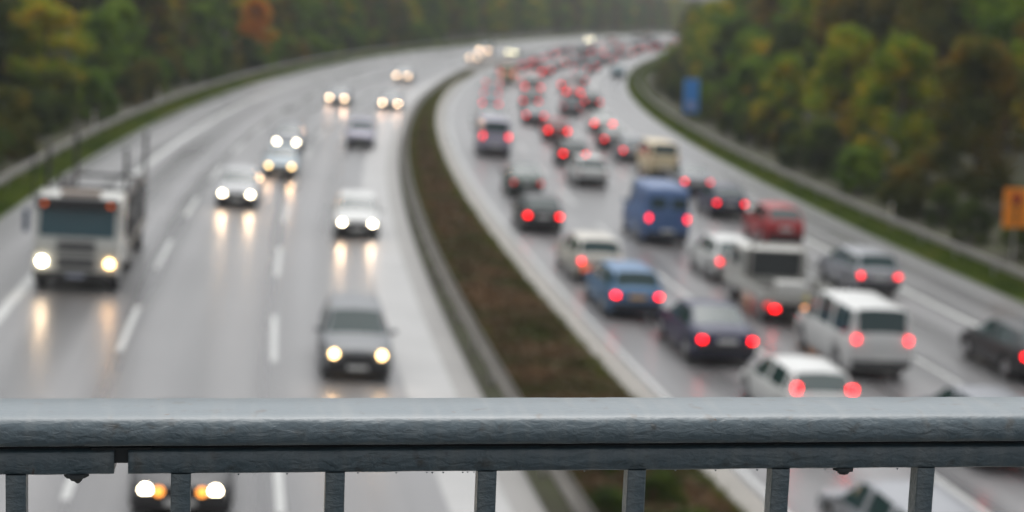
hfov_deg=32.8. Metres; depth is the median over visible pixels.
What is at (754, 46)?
broadleaf tree
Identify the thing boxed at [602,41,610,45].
saloon car
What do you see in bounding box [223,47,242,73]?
shrub
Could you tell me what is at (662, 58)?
shrub
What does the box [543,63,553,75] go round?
saloon car
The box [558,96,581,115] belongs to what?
estate car
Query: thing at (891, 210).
marker post
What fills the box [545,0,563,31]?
broadleaf tree
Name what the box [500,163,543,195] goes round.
saloon car
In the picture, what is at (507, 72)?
minibus
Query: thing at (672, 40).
passenger van
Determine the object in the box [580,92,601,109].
hatchback car
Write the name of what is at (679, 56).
broadleaf tree
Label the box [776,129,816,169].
shrub
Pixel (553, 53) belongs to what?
hatchback car
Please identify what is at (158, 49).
broadleaf tree
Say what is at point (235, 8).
broadleaf tree
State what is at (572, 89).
saloon car
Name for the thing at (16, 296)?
lane markings
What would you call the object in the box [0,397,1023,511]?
bridge railing
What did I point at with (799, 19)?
broadleaf tree
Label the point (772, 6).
broadleaf tree
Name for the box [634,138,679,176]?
minibus
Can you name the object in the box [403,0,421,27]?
broadleaf tree
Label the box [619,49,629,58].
hatchback car
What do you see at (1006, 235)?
shrub
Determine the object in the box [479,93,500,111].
hatchback car
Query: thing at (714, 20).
broadleaf tree
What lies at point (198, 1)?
tall tree
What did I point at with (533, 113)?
saloon car
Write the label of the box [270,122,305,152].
hatchback car
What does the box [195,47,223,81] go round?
shrub
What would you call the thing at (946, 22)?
broadleaf tree
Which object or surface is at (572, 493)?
guardrail
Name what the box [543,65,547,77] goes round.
estate car
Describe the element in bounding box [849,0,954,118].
broadleaf tree
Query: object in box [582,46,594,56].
passenger van
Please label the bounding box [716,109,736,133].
shrub
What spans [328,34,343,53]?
shrub
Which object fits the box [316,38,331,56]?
shrub
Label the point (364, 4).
broadleaf tree
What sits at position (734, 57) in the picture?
broadleaf tree
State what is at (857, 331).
passenger van
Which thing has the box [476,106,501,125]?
saloon car
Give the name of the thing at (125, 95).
shrub
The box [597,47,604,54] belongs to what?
saloon car
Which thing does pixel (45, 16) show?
broadleaf tree
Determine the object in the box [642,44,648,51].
hatchback car
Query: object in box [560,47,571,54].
estate car
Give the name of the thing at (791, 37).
broadleaf tree
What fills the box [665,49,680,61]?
shrub
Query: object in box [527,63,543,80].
passenger van
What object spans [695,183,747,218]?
hatchback car
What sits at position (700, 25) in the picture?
broadleaf tree
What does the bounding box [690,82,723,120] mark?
shrub
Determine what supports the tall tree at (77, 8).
on the ground at (548, 494)
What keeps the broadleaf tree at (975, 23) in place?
on the ground at (548, 494)
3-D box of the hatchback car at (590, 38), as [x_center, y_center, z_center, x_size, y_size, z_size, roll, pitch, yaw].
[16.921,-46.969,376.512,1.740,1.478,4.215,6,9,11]
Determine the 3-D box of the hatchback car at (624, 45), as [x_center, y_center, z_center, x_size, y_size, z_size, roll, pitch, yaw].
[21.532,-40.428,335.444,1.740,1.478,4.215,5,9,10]
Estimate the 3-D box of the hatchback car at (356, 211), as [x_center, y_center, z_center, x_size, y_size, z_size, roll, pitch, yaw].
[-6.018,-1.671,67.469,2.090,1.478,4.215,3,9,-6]
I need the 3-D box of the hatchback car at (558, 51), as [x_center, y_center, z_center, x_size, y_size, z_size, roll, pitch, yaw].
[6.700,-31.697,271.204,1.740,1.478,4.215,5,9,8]
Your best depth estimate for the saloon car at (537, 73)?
185.74 m
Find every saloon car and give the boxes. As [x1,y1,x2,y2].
[128,473,233,510]
[261,143,302,177]
[326,85,352,105]
[379,90,403,110]
[394,66,414,81]
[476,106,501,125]
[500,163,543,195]
[506,46,519,55]
[521,104,545,123]
[526,70,541,77]
[533,52,545,61]
[538,51,549,59]
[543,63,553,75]
[549,58,561,69]
[563,83,581,98]
[568,53,580,62]
[572,72,587,86]
[586,112,614,131]
[594,126,625,148]
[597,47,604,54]
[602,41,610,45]
[605,53,615,62]
[625,48,634,56]
[657,299,756,361]
[666,164,712,192]
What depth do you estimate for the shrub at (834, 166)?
97.94 m
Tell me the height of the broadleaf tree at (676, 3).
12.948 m
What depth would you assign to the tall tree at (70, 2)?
146.89 m
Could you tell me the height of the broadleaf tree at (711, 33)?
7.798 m
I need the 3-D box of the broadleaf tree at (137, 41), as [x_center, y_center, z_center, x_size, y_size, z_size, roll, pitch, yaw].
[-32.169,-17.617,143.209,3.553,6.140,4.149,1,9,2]
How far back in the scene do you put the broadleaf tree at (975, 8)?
151.32 m
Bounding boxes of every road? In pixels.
[0,34,678,511]
[445,48,1023,511]
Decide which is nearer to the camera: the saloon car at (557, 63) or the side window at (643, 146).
the side window at (643, 146)
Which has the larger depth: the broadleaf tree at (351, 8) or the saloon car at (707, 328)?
the broadleaf tree at (351, 8)
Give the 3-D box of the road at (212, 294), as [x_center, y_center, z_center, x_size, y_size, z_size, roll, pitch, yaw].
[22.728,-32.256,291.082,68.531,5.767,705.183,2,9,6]
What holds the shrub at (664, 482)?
on the ground at (548, 494)
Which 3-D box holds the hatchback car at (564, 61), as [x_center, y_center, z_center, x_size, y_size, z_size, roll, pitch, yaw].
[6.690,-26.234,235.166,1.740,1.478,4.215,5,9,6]
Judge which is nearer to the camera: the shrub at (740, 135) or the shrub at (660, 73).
the shrub at (740, 135)
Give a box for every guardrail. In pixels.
[0,34,551,187]
[403,40,619,511]
[636,58,1023,278]
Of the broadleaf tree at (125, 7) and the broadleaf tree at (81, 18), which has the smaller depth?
the broadleaf tree at (81, 18)
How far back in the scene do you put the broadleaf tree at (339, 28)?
237.53 m
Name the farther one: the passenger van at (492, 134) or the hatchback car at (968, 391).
the passenger van at (492, 134)
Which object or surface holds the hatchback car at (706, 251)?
on the road at (665, 366)
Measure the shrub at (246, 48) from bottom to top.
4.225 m
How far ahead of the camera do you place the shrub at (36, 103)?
92.48 m
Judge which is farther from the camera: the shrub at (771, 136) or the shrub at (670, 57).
the shrub at (670, 57)
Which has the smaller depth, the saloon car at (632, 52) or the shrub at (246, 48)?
the shrub at (246, 48)
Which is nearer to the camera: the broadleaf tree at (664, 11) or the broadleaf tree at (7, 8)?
the broadleaf tree at (7, 8)
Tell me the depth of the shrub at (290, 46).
192.57 m
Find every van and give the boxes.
[472,116,510,156]
[478,42,493,55]
[522,76,542,98]
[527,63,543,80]
[572,48,586,60]
[573,60,588,76]
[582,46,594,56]
[585,44,597,55]
[604,48,616,60]
[622,178,689,243]
[631,43,642,54]
[632,35,641,40]
[642,37,651,43]
[651,41,661,50]
[669,38,678,44]
[721,242,833,320]
[795,290,911,374]
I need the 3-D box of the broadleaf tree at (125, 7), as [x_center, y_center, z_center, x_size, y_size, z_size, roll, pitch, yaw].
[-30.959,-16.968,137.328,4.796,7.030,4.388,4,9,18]
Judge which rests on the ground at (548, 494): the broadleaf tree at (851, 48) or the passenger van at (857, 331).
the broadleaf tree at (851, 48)
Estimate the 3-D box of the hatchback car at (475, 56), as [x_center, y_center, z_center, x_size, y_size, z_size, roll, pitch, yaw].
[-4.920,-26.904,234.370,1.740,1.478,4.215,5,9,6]
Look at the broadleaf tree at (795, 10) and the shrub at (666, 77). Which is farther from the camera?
the shrub at (666, 77)
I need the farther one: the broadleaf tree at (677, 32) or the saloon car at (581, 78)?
the broadleaf tree at (677, 32)
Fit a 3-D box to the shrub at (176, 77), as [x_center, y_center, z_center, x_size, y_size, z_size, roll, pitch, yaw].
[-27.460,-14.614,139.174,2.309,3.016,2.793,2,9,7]
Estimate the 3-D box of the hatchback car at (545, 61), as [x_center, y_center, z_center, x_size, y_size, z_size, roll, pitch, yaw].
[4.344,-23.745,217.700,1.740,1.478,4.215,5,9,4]
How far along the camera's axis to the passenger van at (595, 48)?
284.54 m
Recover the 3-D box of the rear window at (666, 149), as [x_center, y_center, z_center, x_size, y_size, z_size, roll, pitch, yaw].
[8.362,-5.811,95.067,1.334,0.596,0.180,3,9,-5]
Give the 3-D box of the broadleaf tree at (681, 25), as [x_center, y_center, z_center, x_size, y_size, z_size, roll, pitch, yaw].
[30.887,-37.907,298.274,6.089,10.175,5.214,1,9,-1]
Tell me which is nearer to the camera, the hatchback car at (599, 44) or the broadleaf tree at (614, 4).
the hatchback car at (599, 44)
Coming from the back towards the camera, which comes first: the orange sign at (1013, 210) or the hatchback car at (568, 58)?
the hatchback car at (568, 58)
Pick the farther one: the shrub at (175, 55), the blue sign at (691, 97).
the blue sign at (691, 97)
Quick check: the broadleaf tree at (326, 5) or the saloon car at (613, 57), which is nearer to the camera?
the broadleaf tree at (326, 5)
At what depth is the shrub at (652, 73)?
226.25 m
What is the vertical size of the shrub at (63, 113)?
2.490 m
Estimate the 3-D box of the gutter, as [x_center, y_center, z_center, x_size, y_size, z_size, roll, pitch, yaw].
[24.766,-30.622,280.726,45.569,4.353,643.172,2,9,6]
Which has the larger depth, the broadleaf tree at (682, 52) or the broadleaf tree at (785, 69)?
the broadleaf tree at (682, 52)
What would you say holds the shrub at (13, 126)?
on the ground at (548, 494)
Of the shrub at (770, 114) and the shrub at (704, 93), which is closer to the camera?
the shrub at (770, 114)
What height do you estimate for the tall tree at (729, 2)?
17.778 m
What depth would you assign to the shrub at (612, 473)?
34.18 m
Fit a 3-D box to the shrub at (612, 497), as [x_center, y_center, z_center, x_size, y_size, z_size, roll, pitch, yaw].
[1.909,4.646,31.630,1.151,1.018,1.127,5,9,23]
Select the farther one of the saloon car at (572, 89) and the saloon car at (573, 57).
the saloon car at (573, 57)
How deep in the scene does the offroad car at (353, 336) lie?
43.00 m
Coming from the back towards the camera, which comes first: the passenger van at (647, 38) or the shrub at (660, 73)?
the passenger van at (647, 38)
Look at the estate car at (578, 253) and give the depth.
59.20 m
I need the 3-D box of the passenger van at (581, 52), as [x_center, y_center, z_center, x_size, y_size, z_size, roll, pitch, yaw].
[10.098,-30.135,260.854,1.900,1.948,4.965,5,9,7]
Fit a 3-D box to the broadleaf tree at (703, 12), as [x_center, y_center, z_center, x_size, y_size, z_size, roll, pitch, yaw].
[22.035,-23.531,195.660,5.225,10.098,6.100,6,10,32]
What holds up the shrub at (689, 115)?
on the ground at (548, 494)
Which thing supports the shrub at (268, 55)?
on the ground at (548, 494)
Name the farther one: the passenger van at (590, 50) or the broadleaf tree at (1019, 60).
the passenger van at (590, 50)
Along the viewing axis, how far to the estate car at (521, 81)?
175.63 m
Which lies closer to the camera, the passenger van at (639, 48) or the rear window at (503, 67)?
the rear window at (503, 67)
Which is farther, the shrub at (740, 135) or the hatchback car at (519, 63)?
the hatchback car at (519, 63)
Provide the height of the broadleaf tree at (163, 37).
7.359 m
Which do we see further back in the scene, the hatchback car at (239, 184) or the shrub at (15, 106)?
the shrub at (15, 106)
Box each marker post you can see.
[93,112,95,127]
[890,204,892,216]
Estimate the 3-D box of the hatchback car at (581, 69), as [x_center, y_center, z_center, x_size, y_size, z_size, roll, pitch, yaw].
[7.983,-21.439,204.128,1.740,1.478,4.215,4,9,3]
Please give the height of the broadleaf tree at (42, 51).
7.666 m
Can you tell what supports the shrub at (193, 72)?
on the ground at (548, 494)
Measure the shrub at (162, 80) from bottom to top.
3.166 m
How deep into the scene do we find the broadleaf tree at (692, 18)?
222.76 m
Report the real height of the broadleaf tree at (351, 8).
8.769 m
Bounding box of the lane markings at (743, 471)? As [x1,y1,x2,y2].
[449,50,986,511]
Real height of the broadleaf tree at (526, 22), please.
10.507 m
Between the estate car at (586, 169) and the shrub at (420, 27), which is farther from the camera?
the shrub at (420, 27)
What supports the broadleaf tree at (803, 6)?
on the ground at (548, 494)
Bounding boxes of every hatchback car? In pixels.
[213,165,263,207]
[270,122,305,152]
[330,190,384,237]
[467,51,482,61]
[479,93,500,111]
[481,83,500,99]
[496,63,508,74]
[510,192,562,233]
[511,58,524,69]
[519,91,540,108]
[520,56,533,65]
[525,54,537,62]
[540,60,553,66]
[541,118,569,140]
[546,49,557,57]
[550,48,561,54]
[552,139,588,165]
[556,56,568,67]
[558,55,570,65]
[559,77,575,91]
[572,67,587,74]
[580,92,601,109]
[585,35,594,41]
[590,56,601,65]
[595,41,603,46]
[610,65,624,77]
[611,136,641,161]
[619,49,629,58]
[620,42,628,48]
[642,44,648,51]
[647,44,655,51]
[661,42,669,47]
[689,234,751,279]
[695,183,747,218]
[740,355,857,396]
[742,202,804,244]
[923,385,1019,396]
[959,318,1023,378]
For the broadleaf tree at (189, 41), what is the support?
on the ground at (548, 494)
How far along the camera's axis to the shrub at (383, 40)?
253.56 m
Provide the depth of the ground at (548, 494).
92.19 m
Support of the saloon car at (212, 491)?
on the road at (212, 294)
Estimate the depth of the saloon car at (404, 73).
174.55 m
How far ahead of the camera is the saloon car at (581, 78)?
187.49 m
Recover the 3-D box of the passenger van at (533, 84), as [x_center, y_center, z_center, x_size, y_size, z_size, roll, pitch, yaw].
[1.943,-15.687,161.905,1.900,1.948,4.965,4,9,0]
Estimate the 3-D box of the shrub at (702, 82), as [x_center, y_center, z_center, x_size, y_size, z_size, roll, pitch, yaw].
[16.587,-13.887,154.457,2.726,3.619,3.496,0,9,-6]
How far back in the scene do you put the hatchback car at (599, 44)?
327.43 m
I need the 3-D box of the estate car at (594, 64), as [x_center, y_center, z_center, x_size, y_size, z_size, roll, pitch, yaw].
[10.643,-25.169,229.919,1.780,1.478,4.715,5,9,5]
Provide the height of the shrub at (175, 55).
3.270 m
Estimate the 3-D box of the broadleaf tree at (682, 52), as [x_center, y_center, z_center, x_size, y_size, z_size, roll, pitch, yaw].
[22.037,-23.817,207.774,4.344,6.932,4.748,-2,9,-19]
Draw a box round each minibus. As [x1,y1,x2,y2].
[499,64,516,83]
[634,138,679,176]
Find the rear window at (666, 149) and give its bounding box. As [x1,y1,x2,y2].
[653,144,676,155]
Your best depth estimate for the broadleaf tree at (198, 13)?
169.45 m
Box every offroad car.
[314,292,396,376]
[344,117,377,148]
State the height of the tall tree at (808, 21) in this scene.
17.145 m
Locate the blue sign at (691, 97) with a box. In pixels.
[683,79,699,120]
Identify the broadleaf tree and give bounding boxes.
[0,0,33,101]
[0,0,60,89]
[0,0,99,98]
[69,6,132,90]
[69,11,119,74]
[79,8,126,73]
[85,0,152,27]
[99,0,153,74]
[121,5,142,65]
[123,0,187,58]
[140,0,179,49]
[149,0,198,52]
[185,1,220,60]
[223,0,259,47]
[231,0,276,33]
[235,0,278,58]
[238,4,272,41]
[261,0,294,45]
[309,0,335,34]
[324,0,354,32]
[326,0,352,40]
[339,0,367,35]
[345,0,377,38]
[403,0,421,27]
[417,0,430,28]
[512,0,536,34]
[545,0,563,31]
[582,0,598,31]
[586,0,605,31]
[606,0,625,31]
[655,0,670,30]
[668,0,682,29]
[669,10,679,30]
[673,6,693,46]
[676,5,698,44]
[676,25,689,60]
[677,0,689,19]
[677,21,691,48]
[679,0,708,23]
[679,4,707,64]
[680,27,697,77]
[684,4,725,74]
[684,9,702,60]
[688,0,734,78]
[693,14,725,78]
[695,24,718,83]
[701,7,750,81]
[701,14,759,90]
[717,22,771,98]
[722,52,784,125]
[740,36,781,102]
[747,0,787,38]
[749,50,813,135]
[750,18,814,111]
[773,0,807,77]
[785,0,820,60]
[788,0,851,95]
[801,23,891,151]
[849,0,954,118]
[850,30,952,173]
[891,0,987,141]
[907,34,1023,207]
[937,0,1023,59]
[946,6,985,56]
[951,0,1023,146]
[974,0,1023,73]
[1006,40,1023,131]
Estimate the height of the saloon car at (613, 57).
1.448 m
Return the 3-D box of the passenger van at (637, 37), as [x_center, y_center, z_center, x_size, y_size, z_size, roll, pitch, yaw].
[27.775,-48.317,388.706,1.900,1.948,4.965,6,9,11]
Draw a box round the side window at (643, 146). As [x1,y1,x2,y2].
[638,139,650,155]
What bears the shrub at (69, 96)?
on the ground at (548, 494)
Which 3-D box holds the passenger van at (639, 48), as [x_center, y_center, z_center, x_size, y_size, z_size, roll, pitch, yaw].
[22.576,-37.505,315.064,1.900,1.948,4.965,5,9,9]
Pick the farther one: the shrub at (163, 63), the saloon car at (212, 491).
the shrub at (163, 63)
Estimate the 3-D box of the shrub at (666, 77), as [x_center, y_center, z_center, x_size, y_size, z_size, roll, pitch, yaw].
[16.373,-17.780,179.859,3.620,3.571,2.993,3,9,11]
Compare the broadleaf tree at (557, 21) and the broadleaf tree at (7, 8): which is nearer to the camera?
the broadleaf tree at (7, 8)
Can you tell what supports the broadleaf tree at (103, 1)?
on the ground at (548, 494)
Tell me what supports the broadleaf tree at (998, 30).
on the ground at (548, 494)
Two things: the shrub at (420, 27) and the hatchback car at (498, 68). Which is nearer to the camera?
the hatchback car at (498, 68)
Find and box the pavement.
[362,48,559,511]
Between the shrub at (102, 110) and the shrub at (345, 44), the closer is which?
the shrub at (102, 110)
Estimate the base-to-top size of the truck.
4.092 m
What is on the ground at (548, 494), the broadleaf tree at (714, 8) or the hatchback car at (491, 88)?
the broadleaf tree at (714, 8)
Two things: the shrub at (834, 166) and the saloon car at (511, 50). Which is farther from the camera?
the saloon car at (511, 50)
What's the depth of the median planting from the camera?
49.19 m
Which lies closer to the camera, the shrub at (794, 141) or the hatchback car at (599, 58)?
the shrub at (794, 141)
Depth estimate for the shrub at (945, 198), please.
81.54 m
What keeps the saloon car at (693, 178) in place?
on the road at (665, 366)
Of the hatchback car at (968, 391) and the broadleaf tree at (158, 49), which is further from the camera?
the broadleaf tree at (158, 49)
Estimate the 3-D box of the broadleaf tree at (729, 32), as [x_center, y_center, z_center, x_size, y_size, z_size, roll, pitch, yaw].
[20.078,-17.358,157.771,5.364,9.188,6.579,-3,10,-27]
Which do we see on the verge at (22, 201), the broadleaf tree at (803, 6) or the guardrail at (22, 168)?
the guardrail at (22, 168)
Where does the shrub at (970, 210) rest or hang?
on the ground at (548, 494)
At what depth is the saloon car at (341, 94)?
135.16 m
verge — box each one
[0,33,675,218]
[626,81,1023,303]
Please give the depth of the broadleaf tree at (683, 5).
591.32 m
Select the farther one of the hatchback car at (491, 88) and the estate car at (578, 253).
the hatchback car at (491, 88)
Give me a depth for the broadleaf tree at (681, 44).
233.67 m
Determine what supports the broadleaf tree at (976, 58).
on the ground at (548, 494)
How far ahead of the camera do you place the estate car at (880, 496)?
30.61 m
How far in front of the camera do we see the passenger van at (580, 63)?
210.18 m
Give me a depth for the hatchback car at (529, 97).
144.82 m
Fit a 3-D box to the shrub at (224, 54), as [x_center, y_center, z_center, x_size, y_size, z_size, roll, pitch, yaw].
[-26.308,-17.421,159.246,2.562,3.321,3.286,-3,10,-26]
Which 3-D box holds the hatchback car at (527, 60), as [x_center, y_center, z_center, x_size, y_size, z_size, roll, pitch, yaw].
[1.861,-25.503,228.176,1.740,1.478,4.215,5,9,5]
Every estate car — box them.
[484,74,502,89]
[519,74,535,88]
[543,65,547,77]
[556,231,623,278]
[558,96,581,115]
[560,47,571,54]
[565,155,608,186]
[584,260,662,316]
[587,60,599,71]
[600,54,611,64]
[817,246,900,294]
[817,480,976,511]
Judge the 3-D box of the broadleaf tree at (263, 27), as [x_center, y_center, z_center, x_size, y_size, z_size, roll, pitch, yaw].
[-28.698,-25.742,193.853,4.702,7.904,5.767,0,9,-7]
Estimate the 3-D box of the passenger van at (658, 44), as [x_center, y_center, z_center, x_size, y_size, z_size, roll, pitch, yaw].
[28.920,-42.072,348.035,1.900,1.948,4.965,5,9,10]
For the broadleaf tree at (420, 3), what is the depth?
299.97 m
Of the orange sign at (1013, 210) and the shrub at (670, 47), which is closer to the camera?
the orange sign at (1013, 210)
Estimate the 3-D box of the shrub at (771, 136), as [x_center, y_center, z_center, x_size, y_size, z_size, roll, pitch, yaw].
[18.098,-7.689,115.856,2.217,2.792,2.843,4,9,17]
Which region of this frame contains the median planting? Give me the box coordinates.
[408,57,738,511]
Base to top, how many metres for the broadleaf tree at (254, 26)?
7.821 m
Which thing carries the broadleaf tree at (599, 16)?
on the ground at (548, 494)
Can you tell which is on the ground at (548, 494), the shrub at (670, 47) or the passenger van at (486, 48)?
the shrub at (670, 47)
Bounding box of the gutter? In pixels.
[386,57,542,511]
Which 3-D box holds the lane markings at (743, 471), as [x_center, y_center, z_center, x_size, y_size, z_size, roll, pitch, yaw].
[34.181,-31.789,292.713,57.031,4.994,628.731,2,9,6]
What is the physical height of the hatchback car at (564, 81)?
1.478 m
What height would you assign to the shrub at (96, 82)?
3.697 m
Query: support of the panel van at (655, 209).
on the road at (665, 366)
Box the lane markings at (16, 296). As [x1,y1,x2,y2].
[0,34,671,511]
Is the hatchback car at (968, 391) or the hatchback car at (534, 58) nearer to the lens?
the hatchback car at (968, 391)
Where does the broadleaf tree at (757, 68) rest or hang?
on the ground at (548, 494)
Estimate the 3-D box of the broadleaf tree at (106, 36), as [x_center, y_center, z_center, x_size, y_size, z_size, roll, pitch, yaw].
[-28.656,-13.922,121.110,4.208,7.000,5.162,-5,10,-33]
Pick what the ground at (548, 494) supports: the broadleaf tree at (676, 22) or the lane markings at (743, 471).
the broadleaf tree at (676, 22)
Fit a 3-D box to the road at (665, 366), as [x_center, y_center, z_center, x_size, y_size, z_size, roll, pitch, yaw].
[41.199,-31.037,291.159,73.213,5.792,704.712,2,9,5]
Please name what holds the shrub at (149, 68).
on the ground at (548, 494)
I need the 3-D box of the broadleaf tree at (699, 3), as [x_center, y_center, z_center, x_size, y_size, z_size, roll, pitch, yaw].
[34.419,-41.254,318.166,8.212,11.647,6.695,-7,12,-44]
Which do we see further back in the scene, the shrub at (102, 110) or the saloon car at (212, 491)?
the shrub at (102, 110)
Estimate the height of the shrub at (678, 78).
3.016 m
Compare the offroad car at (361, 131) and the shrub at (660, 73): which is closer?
the offroad car at (361, 131)
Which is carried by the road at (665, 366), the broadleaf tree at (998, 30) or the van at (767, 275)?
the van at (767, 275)
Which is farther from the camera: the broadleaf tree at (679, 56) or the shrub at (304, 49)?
the broadleaf tree at (679, 56)
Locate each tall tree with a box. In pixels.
[49,0,87,7]
[54,0,102,51]
[180,0,229,32]
[722,0,737,10]
[799,0,870,89]
[806,0,874,95]
[817,0,937,121]
[1005,18,1023,110]
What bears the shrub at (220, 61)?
on the ground at (548, 494)
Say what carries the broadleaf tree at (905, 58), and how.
on the ground at (548, 494)
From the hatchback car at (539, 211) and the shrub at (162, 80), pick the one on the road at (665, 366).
the hatchback car at (539, 211)
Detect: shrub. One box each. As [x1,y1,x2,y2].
[0,86,44,160]
[0,107,33,142]
[24,96,61,138]
[29,67,84,123]
[32,90,72,131]
[77,68,120,120]
[81,80,115,116]
[93,69,112,106]
[113,67,146,105]
[123,58,166,102]
[131,56,166,93]
[150,57,172,93]
[158,48,188,84]
[158,54,182,87]
[171,48,200,83]
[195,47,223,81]
[200,52,225,78]
[216,48,239,77]
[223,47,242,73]
[233,35,266,70]
[252,42,277,67]
[283,41,301,62]
[296,40,312,59]
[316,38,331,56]
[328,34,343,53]
[340,34,356,52]
[375,32,388,47]
[410,20,430,43]
[586,484,622,511]
[590,470,646,488]
[644,469,690,511]
[649,57,660,76]
[650,61,672,88]
[654,51,674,70]
[654,67,680,96]
[661,53,685,74]
[665,44,679,51]
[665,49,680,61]
[665,74,687,97]
[667,80,683,103]
[680,84,707,117]
[682,79,709,112]
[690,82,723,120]
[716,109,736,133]
[729,101,762,143]
[745,103,786,148]
[767,120,790,155]
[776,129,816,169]
[799,120,845,178]
[825,150,861,185]
[830,143,886,194]
[870,159,924,204]
[875,160,937,218]
[923,184,967,227]
[947,197,998,245]
[996,184,1023,259]
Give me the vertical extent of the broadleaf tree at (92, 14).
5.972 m
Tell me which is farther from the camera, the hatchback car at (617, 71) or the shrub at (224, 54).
the hatchback car at (617, 71)
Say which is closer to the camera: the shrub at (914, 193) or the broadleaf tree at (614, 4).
the shrub at (914, 193)
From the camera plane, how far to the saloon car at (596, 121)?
124.84 m
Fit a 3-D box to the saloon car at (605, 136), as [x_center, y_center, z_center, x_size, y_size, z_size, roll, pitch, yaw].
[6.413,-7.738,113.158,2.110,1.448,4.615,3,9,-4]
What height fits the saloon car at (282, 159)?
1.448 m
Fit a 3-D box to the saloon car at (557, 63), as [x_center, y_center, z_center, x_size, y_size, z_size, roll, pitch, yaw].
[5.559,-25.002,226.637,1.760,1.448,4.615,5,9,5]
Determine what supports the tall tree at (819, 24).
on the ground at (548, 494)
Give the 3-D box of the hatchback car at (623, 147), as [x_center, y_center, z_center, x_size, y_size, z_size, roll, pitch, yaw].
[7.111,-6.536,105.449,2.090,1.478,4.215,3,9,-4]
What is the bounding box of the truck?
[23,128,147,289]
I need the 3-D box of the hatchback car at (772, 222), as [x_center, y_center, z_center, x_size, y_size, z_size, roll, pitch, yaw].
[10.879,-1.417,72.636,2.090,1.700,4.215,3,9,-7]
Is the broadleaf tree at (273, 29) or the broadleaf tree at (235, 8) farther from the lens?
the broadleaf tree at (273, 29)
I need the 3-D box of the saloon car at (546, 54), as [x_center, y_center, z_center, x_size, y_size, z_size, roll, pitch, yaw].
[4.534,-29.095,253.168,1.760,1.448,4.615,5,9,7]
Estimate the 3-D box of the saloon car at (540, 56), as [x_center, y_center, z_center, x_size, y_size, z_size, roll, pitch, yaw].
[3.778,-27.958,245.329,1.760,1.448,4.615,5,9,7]
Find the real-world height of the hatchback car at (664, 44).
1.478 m
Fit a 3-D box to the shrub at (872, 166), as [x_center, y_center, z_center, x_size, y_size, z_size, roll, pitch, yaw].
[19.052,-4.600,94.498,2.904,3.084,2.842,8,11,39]
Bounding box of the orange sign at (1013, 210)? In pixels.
[1002,188,1023,275]
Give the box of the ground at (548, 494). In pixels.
[0,2,1023,511]
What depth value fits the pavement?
51.56 m
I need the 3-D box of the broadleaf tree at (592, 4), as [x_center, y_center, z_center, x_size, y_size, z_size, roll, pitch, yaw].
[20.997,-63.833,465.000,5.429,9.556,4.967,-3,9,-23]
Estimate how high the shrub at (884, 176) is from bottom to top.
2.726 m
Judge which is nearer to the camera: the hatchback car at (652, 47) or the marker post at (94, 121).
the marker post at (94, 121)
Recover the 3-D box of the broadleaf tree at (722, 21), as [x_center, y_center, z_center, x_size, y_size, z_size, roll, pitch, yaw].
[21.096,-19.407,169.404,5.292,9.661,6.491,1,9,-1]
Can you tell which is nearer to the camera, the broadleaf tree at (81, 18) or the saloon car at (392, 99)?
the broadleaf tree at (81, 18)
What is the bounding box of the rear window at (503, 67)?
[501,65,513,70]

